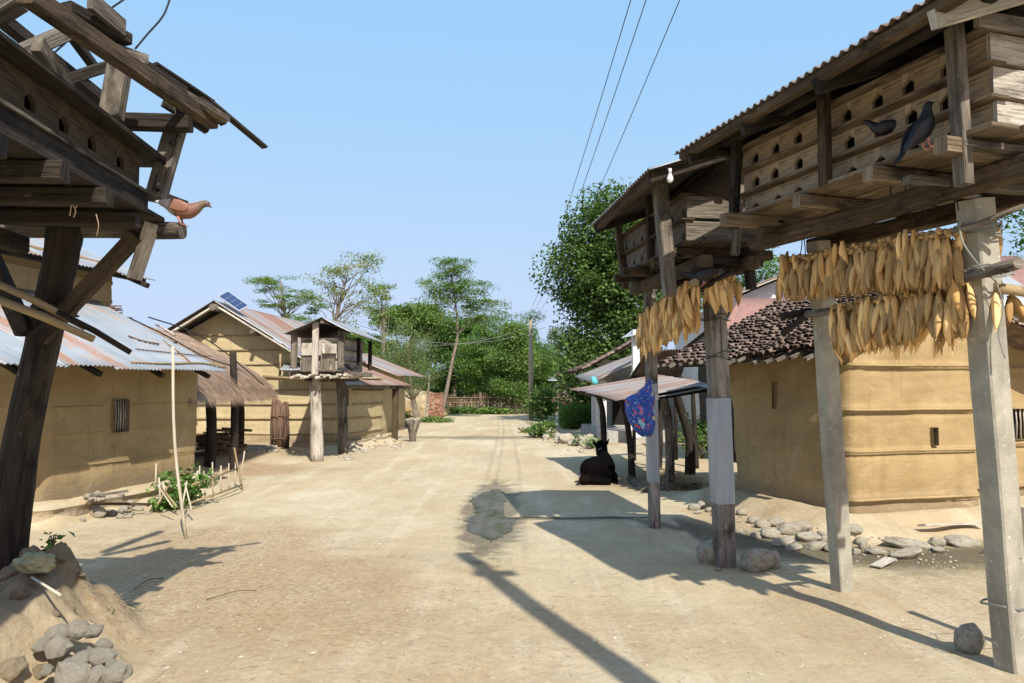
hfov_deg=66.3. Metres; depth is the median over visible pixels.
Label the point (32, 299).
bamboo pole
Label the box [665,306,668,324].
corn cob
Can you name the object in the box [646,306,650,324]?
corn cob
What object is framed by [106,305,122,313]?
stick stack
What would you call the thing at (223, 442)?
firewood pile
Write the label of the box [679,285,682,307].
corn cob
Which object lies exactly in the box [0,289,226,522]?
mud house
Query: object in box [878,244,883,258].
corn cob
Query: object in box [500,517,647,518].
drain water
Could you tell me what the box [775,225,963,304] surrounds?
corn cobs
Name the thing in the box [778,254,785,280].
corn cob
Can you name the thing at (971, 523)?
plank
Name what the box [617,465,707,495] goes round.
straw litter
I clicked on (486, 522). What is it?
puddle
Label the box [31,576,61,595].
stick
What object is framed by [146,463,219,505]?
leafy bush
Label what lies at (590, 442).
hedge plant
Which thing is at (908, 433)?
mud house
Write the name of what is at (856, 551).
stone
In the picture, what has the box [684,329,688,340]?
corn cob
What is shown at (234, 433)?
wooden pole
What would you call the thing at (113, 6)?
wire
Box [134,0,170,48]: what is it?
wire
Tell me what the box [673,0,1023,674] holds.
pigeon loft
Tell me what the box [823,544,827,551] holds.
stone
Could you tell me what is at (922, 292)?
corn cob
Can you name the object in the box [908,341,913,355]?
corn cob
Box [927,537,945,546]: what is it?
stone
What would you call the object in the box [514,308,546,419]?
utility pole
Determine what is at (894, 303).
corn cob
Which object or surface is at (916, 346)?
corn cob
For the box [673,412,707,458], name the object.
weeds
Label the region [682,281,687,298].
corn cob
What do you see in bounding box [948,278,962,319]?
corn cob
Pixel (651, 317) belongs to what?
corn cob
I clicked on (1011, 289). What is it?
bamboo pole
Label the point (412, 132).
sky
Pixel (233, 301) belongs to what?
solar panel
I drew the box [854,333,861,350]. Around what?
corn cob
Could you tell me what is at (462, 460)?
ground
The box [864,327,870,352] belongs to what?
corn cob
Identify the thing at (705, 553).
stone
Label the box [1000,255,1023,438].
tin roofed house
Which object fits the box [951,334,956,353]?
corn cob
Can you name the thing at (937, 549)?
stone
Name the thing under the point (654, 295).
light bulb
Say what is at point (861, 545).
stone
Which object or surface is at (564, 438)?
stone
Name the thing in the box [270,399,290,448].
firewood bundle
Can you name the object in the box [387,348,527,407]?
shade thicket
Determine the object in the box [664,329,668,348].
corn cob
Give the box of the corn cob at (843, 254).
[839,241,848,267]
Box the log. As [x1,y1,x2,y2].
[627,475,647,492]
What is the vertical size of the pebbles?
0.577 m
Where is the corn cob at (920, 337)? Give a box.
[918,330,923,347]
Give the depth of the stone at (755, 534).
8.26 m
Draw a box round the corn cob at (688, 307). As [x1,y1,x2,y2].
[683,294,694,321]
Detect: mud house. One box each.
[0,238,155,304]
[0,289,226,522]
[362,353,426,433]
[657,290,1023,513]
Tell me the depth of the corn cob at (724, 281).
7.00 m
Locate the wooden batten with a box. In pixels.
[155,324,175,336]
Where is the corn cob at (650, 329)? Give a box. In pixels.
[649,323,652,342]
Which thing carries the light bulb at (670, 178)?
hanging from the pigeon loft at (673, 236)
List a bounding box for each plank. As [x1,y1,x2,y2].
[86,502,150,505]
[917,522,981,525]
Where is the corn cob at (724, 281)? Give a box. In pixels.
[722,279,728,288]
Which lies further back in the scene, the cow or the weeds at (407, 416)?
the weeds at (407, 416)
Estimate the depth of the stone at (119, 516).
9.48 m
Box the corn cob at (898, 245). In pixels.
[895,233,900,258]
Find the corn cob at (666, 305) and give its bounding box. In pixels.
[664,297,667,311]
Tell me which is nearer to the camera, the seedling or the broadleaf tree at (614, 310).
the seedling
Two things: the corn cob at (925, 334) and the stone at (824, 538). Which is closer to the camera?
the corn cob at (925, 334)
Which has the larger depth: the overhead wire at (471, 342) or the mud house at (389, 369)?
the overhead wire at (471, 342)
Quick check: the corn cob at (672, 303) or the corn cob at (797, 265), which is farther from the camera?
the corn cob at (672, 303)
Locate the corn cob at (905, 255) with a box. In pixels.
[903,239,910,270]
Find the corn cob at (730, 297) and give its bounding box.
[727,285,733,313]
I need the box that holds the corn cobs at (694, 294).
[637,284,700,351]
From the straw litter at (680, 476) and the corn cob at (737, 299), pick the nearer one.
the corn cob at (737, 299)
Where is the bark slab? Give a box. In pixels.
[89,490,127,496]
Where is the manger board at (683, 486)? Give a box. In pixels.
[660,483,701,490]
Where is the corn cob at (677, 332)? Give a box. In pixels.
[675,326,679,337]
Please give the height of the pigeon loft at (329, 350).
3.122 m
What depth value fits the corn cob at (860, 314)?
5.21 m
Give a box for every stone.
[0,566,19,582]
[0,655,28,682]
[9,587,30,599]
[12,552,56,573]
[19,545,43,557]
[30,636,49,652]
[32,663,45,679]
[39,663,53,676]
[44,634,73,661]
[45,623,69,639]
[52,609,61,617]
[54,660,90,682]
[55,552,68,561]
[67,619,89,640]
[70,650,90,663]
[76,571,85,578]
[83,493,90,498]
[84,623,104,638]
[87,646,93,652]
[87,664,106,682]
[90,506,106,517]
[90,647,117,666]
[94,638,113,647]
[101,660,129,682]
[105,659,117,667]
[109,509,118,514]
[116,514,123,518]
[118,507,124,513]
[126,664,132,675]
[127,510,134,515]
[135,506,143,510]
[518,424,530,432]
[557,433,573,443]
[567,440,576,445]
[585,434,595,437]
[688,503,700,510]
[695,539,714,564]
[697,500,708,507]
[705,507,711,511]
[736,508,747,515]
[738,548,773,572]
[747,516,758,523]
[750,531,761,538]
[754,519,770,527]
[758,527,780,538]
[768,517,784,526]
[768,550,780,568]
[771,536,793,546]
[777,522,801,535]
[785,543,802,550]
[792,521,811,531]
[795,531,821,542]
[804,541,827,549]
[818,535,827,542]
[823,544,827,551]
[850,524,863,535]
[852,548,860,554]
[853,537,867,544]
[858,541,865,548]
[864,547,887,554]
[881,536,933,548]
[888,547,922,559]
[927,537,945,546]
[929,546,944,552]
[944,534,981,547]
[953,623,986,654]
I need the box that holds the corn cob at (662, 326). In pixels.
[661,300,663,329]
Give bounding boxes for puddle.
[464,489,516,541]
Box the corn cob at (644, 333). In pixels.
[643,324,645,343]
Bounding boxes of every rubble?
[242,445,278,452]
[338,433,410,459]
[536,428,595,451]
[578,428,641,445]
[735,515,957,568]
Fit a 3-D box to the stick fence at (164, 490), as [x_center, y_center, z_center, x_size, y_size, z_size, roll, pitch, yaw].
[-4.514,1.957,11.429,0.861,0.688,3.465,0,-3,0]
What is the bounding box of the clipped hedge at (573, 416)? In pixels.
[558,403,591,428]
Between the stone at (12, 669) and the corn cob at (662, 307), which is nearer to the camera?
the stone at (12, 669)
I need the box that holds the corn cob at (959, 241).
[955,222,964,250]
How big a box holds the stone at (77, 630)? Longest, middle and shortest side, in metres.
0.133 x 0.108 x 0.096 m
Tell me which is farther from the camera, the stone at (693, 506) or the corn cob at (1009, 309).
the stone at (693, 506)
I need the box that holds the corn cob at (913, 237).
[911,230,916,250]
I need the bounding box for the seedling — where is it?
[39,531,74,550]
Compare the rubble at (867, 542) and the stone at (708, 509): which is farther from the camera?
the stone at (708, 509)
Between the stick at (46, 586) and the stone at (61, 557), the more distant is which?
the stone at (61, 557)
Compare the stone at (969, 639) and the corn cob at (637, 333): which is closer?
the stone at (969, 639)
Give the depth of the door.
26.45 m
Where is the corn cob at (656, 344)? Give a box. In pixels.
[654,330,658,353]
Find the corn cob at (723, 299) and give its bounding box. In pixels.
[720,286,727,314]
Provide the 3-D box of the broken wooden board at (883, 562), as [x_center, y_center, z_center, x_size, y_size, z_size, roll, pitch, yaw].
[3.285,1.952,6.938,0.286,0.047,0.100,3,-4,-38]
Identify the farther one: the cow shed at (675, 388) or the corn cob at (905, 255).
the cow shed at (675, 388)
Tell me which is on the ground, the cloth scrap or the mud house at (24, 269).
the mud house at (24, 269)
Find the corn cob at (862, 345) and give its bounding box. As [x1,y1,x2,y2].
[856,319,865,355]
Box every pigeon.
[148,199,211,226]
[344,364,357,371]
[682,268,728,286]
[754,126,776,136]
[861,120,909,134]
[893,101,934,163]
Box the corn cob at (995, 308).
[991,292,1000,331]
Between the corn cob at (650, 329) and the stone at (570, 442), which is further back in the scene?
the stone at (570, 442)
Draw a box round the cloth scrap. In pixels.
[591,376,597,384]
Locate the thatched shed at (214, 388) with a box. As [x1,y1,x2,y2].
[140,324,278,467]
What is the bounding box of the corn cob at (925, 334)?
[922,328,928,340]
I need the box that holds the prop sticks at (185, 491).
[156,481,192,511]
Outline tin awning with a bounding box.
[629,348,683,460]
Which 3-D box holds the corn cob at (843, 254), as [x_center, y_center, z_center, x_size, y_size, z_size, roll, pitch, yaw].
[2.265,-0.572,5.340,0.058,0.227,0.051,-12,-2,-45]
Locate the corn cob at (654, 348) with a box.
[652,333,655,355]
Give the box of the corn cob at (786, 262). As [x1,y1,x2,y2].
[783,251,788,273]
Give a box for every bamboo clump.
[453,314,536,405]
[480,321,565,400]
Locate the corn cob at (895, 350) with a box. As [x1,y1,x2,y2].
[892,337,899,361]
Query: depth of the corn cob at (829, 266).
5.46 m
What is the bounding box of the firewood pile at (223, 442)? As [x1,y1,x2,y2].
[194,427,251,456]
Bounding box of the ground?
[0,388,1023,682]
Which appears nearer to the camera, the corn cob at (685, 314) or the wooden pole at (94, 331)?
the wooden pole at (94, 331)
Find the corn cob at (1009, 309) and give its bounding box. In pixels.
[1005,295,1012,323]
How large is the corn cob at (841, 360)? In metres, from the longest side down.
0.282 x 0.064 x 0.054 m
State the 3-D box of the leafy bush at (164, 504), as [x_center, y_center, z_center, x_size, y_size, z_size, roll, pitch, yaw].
[-4.439,2.073,10.170,0.533,0.284,0.534,0,-3,0]
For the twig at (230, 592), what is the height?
0.034 m
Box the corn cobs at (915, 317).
[828,282,975,356]
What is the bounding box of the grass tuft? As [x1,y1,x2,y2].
[421,415,455,422]
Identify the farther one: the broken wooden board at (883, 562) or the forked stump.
the forked stump
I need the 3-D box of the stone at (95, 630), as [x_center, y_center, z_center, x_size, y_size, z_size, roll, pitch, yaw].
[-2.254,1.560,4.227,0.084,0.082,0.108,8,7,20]
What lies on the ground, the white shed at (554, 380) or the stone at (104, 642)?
the white shed at (554, 380)
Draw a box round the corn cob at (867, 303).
[863,297,870,323]
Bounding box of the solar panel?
[218,291,248,311]
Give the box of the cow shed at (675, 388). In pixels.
[570,375,706,482]
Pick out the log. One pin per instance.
(637, 483)
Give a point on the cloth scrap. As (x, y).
(594, 380)
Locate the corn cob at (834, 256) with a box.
[831,243,837,267]
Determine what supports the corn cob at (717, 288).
hanging from the bamboo pole at (720, 277)
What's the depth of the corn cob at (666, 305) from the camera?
7.56 m
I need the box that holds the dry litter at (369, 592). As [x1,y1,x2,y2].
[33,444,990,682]
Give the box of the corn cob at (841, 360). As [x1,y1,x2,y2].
[830,327,843,364]
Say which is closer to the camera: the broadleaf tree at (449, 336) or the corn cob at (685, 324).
the corn cob at (685, 324)
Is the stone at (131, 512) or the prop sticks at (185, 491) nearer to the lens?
the prop sticks at (185, 491)
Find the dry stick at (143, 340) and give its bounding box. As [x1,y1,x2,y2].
[128,335,158,344]
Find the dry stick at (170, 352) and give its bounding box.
[135,348,211,356]
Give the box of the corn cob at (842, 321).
[839,309,845,340]
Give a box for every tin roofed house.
[683,298,788,461]
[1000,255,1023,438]
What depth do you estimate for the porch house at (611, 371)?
26.07 m
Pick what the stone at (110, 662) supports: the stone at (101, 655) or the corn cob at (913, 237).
the stone at (101, 655)
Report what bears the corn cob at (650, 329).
hanging from the corn cobs at (694, 294)
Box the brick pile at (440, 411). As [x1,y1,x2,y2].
[428,393,443,417]
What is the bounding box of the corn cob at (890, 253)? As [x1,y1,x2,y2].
[887,247,895,272]
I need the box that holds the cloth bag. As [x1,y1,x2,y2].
[624,379,655,436]
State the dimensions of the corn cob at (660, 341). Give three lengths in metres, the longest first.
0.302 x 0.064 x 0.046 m
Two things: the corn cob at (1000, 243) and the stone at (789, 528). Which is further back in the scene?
the stone at (789, 528)
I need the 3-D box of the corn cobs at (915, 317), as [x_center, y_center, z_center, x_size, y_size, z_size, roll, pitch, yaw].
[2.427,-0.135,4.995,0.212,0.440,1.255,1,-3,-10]
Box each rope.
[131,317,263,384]
[957,219,1014,357]
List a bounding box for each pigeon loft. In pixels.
[0,0,267,570]
[284,317,384,461]
[591,157,772,568]
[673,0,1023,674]
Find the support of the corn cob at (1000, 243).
hanging from the pigeon loft at (821, 170)
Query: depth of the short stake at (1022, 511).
4.77 m
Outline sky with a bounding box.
[0,0,1023,387]
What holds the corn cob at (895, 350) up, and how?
hanging from the corn cobs at (915, 317)
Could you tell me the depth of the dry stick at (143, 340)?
11.33 m
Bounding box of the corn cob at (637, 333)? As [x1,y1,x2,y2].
[635,326,638,342]
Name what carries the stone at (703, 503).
on the ground
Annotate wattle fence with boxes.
[441,392,563,413]
[557,389,579,412]
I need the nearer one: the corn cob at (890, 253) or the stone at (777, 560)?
the corn cob at (890, 253)
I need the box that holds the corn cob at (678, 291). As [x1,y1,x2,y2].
[677,286,680,303]
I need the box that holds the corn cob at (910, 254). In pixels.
[908,244,913,264]
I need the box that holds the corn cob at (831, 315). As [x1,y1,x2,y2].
[828,309,833,336]
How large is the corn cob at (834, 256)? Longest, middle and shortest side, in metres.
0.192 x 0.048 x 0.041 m
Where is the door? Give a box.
[612,381,624,424]
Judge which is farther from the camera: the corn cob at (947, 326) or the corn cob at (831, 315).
the corn cob at (831, 315)
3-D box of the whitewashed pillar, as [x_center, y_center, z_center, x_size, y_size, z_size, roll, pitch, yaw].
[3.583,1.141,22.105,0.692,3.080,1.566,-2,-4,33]
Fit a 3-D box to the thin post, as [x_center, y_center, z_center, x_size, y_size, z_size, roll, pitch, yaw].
[-3.872,2.627,35.908,0.251,2.092,0.102,0,-3,0]
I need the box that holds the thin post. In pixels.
[425,376,429,416]
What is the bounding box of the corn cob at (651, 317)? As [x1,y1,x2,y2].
[650,306,652,323]
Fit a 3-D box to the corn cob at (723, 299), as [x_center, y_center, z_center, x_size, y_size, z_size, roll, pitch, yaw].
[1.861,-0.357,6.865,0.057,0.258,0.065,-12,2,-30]
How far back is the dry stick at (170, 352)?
11.42 m
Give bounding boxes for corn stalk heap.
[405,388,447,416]
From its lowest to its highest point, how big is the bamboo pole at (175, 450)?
2.062 m
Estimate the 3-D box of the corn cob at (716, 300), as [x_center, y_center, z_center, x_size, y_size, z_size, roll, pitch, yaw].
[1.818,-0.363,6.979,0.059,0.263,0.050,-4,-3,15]
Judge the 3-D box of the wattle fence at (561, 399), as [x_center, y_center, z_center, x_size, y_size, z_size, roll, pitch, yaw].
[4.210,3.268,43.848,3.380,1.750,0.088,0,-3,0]
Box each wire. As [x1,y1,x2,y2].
[54,0,123,51]
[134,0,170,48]
[359,320,543,345]
[360,325,544,343]
[527,0,630,317]
[535,0,679,318]
[538,0,645,303]
[980,550,1023,610]
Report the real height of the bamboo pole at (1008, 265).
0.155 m
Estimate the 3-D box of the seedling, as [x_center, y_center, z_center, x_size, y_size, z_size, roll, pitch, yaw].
[-2.822,1.232,4.856,0.171,0.130,0.162,0,-3,0]
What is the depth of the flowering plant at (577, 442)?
20.89 m
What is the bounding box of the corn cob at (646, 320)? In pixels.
[644,308,648,330]
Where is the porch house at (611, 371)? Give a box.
[567,338,684,442]
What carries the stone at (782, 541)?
on the ground
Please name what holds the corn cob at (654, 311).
hanging from the bamboo pole at (693, 282)
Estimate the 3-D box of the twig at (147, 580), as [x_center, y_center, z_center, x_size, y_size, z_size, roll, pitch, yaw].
[-2.949,1.946,6.330,0.042,0.030,0.381,-1,-3,11]
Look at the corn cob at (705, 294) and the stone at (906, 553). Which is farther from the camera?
the stone at (906, 553)
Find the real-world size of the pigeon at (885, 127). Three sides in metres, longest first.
0.324 x 0.101 x 0.080 m
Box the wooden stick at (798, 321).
[780,313,807,335]
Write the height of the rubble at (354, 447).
0.316 m
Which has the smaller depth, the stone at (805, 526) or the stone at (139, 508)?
the stone at (805, 526)
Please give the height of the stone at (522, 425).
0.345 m
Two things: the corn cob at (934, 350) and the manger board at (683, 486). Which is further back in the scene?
the manger board at (683, 486)
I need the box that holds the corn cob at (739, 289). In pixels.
[737,281,741,307]
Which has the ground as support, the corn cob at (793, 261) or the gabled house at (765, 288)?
the gabled house at (765, 288)
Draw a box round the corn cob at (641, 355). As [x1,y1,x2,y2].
[640,346,643,362]
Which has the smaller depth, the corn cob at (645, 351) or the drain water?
the corn cob at (645, 351)
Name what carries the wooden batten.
on the thatched shed at (214, 388)
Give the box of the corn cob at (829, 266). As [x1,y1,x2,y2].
[827,254,831,276]
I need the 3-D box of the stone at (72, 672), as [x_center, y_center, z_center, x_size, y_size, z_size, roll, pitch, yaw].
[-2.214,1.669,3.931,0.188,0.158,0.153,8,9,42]
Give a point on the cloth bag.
(639, 409)
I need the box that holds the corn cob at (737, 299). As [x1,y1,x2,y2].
[733,280,739,304]
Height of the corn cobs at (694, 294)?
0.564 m
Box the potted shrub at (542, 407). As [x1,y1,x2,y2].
[521,386,561,420]
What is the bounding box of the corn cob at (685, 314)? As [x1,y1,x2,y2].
[683,308,690,328]
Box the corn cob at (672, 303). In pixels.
[670,296,674,319]
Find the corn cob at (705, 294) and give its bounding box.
[703,281,707,303]
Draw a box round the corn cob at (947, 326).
[943,307,952,346]
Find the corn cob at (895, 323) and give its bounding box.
[894,317,902,343]
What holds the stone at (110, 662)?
on the ground
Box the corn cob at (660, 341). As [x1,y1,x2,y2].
[659,334,662,352]
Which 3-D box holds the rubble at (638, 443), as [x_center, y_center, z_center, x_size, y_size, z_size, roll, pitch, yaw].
[2.998,3.129,26.734,0.771,0.158,11.394,0,-3,-5]
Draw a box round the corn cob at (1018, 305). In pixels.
[1008,295,1023,320]
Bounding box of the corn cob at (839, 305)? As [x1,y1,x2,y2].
[837,303,842,320]
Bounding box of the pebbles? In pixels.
[2,466,953,680]
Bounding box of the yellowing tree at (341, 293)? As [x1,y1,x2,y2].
[297,249,389,337]
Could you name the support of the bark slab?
on the mud house at (107, 426)
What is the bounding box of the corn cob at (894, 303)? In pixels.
[888,294,899,322]
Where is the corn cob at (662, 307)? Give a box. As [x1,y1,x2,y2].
[661,297,664,319]
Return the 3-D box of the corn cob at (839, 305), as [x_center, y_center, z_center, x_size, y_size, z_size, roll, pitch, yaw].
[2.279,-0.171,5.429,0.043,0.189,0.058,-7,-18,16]
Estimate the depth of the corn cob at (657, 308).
7.88 m
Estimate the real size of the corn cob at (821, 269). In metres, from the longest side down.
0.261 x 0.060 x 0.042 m
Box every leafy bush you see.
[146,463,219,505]
[147,490,190,510]
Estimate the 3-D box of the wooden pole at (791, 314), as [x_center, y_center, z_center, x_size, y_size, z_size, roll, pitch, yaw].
[2.278,-0.226,6.109,0.452,0.124,0.086,2,-4,-27]
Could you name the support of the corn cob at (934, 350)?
hanging from the bamboo pole at (1008, 265)
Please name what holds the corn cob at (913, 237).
hanging from the bamboo pole at (992, 218)
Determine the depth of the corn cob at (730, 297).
6.87 m
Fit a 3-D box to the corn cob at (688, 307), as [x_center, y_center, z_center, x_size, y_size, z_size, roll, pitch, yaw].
[1.564,-0.287,6.922,0.065,0.276,0.058,-7,-23,-2]
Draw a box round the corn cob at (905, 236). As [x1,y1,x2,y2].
[902,229,908,250]
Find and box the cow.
[576,439,617,484]
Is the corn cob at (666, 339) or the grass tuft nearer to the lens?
the corn cob at (666, 339)
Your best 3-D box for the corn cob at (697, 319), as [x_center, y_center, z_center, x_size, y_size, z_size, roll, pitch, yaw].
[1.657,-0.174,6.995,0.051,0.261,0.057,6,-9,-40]
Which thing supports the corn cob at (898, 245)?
hanging from the bamboo pole at (992, 218)
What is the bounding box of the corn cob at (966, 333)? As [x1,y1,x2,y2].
[964,319,968,339]
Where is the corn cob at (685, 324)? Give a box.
[679,305,686,327]
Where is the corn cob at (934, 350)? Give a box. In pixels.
[932,339,936,361]
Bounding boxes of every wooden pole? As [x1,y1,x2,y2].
[56,310,131,354]
[229,352,238,470]
[780,308,811,318]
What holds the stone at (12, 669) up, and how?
on the ground
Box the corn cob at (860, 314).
[857,300,863,338]
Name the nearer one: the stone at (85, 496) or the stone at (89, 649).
the stone at (89, 649)
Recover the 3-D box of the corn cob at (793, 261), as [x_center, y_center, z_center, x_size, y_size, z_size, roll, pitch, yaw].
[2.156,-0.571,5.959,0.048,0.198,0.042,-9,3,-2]
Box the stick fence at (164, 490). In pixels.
[155,447,244,507]
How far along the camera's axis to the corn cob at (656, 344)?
7.97 m
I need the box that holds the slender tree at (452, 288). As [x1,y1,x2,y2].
[415,256,517,413]
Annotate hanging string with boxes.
[800,186,959,254]
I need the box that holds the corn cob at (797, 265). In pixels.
[794,259,799,275]
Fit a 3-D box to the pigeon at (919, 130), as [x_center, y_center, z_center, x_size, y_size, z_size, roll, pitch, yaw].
[2.148,-1.073,4.119,0.175,0.423,0.104,39,-10,-7]
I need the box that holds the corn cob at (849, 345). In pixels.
[845,327,853,362]
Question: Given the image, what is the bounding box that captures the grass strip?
[445,405,524,414]
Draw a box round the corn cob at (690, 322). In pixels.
[687,314,692,330]
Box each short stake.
[666,470,668,491]
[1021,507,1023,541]
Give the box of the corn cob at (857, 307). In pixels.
[855,302,859,316]
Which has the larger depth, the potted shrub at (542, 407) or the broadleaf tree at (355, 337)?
the broadleaf tree at (355, 337)
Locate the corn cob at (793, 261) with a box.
[792,253,796,271]
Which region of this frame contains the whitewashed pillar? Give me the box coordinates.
[622,329,640,436]
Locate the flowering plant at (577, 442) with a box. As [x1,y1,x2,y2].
[572,432,583,445]
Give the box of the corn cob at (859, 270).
[857,264,861,276]
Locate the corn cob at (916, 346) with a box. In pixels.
[914,339,920,353]
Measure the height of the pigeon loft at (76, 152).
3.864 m
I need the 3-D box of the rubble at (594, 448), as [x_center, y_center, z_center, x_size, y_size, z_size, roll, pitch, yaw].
[1.794,3.036,24.924,2.468,0.110,10.874,0,-3,0]
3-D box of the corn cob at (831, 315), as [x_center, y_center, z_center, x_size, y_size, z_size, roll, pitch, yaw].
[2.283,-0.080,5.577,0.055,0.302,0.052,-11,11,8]
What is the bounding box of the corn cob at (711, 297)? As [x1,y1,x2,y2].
[708,287,716,314]
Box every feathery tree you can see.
[243,274,332,345]
[358,281,396,359]
[486,318,543,413]
[700,247,784,311]
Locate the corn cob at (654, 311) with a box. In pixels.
[653,302,655,320]
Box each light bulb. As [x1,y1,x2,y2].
[652,289,656,298]
[667,168,672,182]
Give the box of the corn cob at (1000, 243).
[997,221,1002,257]
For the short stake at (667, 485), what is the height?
0.332 m
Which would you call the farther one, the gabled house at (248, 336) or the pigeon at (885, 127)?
the gabled house at (248, 336)
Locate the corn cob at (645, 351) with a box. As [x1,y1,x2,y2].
[643,336,646,358]
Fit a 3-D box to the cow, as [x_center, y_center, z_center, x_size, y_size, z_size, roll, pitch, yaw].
[1.482,2.010,13.073,0.600,0.734,1.029,-2,-4,31]
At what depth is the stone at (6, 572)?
4.58 m
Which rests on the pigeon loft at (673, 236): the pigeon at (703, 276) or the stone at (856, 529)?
the pigeon at (703, 276)
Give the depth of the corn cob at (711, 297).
6.94 m
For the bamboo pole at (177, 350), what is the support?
on the mud house at (107, 426)
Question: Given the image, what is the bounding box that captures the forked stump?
[405,419,419,441]
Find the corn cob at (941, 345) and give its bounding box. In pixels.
[937,336,944,355]
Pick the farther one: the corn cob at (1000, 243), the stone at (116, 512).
the stone at (116, 512)
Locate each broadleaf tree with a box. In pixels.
[344,321,382,352]
[361,297,454,390]
[415,315,486,407]
[528,177,702,405]
[533,323,587,395]
[1000,209,1023,255]
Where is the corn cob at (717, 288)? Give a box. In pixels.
[713,275,719,303]
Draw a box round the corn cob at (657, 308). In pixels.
[655,301,659,318]
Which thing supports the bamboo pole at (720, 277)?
attached to the pigeon loft at (673, 236)
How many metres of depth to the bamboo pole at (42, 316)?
4.46 m
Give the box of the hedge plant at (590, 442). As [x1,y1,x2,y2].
[581,436,600,448]
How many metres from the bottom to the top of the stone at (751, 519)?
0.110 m
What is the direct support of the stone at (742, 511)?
on the ground
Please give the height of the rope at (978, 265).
0.783 m
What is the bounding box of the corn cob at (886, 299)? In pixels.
[883,296,890,313]
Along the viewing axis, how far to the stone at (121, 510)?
9.84 m
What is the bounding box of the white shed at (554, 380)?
[548,372,582,400]
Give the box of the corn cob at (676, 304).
[675,296,677,309]
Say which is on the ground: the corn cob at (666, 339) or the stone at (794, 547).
the stone at (794, 547)
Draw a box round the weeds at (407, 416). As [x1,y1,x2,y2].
[405,412,413,425]
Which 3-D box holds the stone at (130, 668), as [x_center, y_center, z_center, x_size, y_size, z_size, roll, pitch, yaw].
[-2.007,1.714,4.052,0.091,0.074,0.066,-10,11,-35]
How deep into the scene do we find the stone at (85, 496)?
9.67 m
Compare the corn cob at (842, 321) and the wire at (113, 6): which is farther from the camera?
the corn cob at (842, 321)
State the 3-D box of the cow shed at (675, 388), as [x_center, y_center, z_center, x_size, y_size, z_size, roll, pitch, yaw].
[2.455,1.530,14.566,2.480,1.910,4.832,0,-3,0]
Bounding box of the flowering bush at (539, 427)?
[521,420,556,437]
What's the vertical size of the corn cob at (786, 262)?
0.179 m
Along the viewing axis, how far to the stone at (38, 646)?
4.05 m
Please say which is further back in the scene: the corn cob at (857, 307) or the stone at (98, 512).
the stone at (98, 512)
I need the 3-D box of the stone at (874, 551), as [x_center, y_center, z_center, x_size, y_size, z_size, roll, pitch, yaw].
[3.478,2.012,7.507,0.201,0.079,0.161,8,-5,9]
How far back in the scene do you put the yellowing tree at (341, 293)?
33.07 m
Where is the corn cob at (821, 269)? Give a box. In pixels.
[818,253,824,286]
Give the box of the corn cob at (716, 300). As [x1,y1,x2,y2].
[713,290,719,310]
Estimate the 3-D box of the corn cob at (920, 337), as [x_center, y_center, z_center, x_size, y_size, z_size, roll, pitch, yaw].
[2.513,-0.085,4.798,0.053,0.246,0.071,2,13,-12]
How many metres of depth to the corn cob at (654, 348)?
8.09 m
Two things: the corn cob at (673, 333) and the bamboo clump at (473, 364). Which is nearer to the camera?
the corn cob at (673, 333)
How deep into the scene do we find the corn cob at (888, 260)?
4.89 m
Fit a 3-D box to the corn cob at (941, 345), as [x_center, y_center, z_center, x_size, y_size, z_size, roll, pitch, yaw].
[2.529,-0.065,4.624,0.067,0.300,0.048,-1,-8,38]
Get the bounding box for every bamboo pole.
[0,281,84,329]
[0,296,95,341]
[130,361,225,368]
[163,340,190,361]
[171,346,187,538]
[677,278,698,288]
[700,269,738,292]
[778,204,1023,262]
[804,256,1023,317]
[993,283,1023,296]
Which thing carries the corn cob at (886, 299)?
hanging from the bamboo pole at (1008, 265)
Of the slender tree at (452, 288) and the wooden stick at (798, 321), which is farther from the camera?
the slender tree at (452, 288)
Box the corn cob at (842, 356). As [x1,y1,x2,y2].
[834,324,843,361]
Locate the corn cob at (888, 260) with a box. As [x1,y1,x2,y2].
[884,254,889,282]
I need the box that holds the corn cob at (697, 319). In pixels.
[695,311,700,336]
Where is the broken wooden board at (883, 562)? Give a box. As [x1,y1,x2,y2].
[870,556,896,567]
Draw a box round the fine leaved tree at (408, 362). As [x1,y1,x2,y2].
[373,316,455,422]
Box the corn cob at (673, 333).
[672,321,675,339]
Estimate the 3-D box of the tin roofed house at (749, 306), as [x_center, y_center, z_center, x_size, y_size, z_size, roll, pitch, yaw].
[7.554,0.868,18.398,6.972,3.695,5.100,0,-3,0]
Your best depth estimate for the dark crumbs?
6.21 m
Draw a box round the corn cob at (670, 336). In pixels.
[668,325,671,341]
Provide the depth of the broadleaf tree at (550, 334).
55.19 m
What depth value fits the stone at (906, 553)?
7.24 m
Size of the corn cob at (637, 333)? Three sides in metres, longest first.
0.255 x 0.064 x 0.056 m
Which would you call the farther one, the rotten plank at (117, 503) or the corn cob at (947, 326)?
the rotten plank at (117, 503)
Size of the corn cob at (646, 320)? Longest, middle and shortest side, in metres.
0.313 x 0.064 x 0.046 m
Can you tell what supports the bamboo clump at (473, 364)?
on the ground
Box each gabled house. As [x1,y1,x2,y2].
[164,300,411,447]
[675,275,806,435]
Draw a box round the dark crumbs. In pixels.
[4,471,979,682]
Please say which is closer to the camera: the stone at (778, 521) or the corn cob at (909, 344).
the corn cob at (909, 344)
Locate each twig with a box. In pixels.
[133,578,162,589]
[206,590,255,599]
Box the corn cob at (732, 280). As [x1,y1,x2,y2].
[730,275,735,293]
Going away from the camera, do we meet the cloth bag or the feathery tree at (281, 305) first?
the cloth bag
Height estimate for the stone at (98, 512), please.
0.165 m
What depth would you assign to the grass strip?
45.67 m
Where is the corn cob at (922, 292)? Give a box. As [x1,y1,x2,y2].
[918,289,926,302]

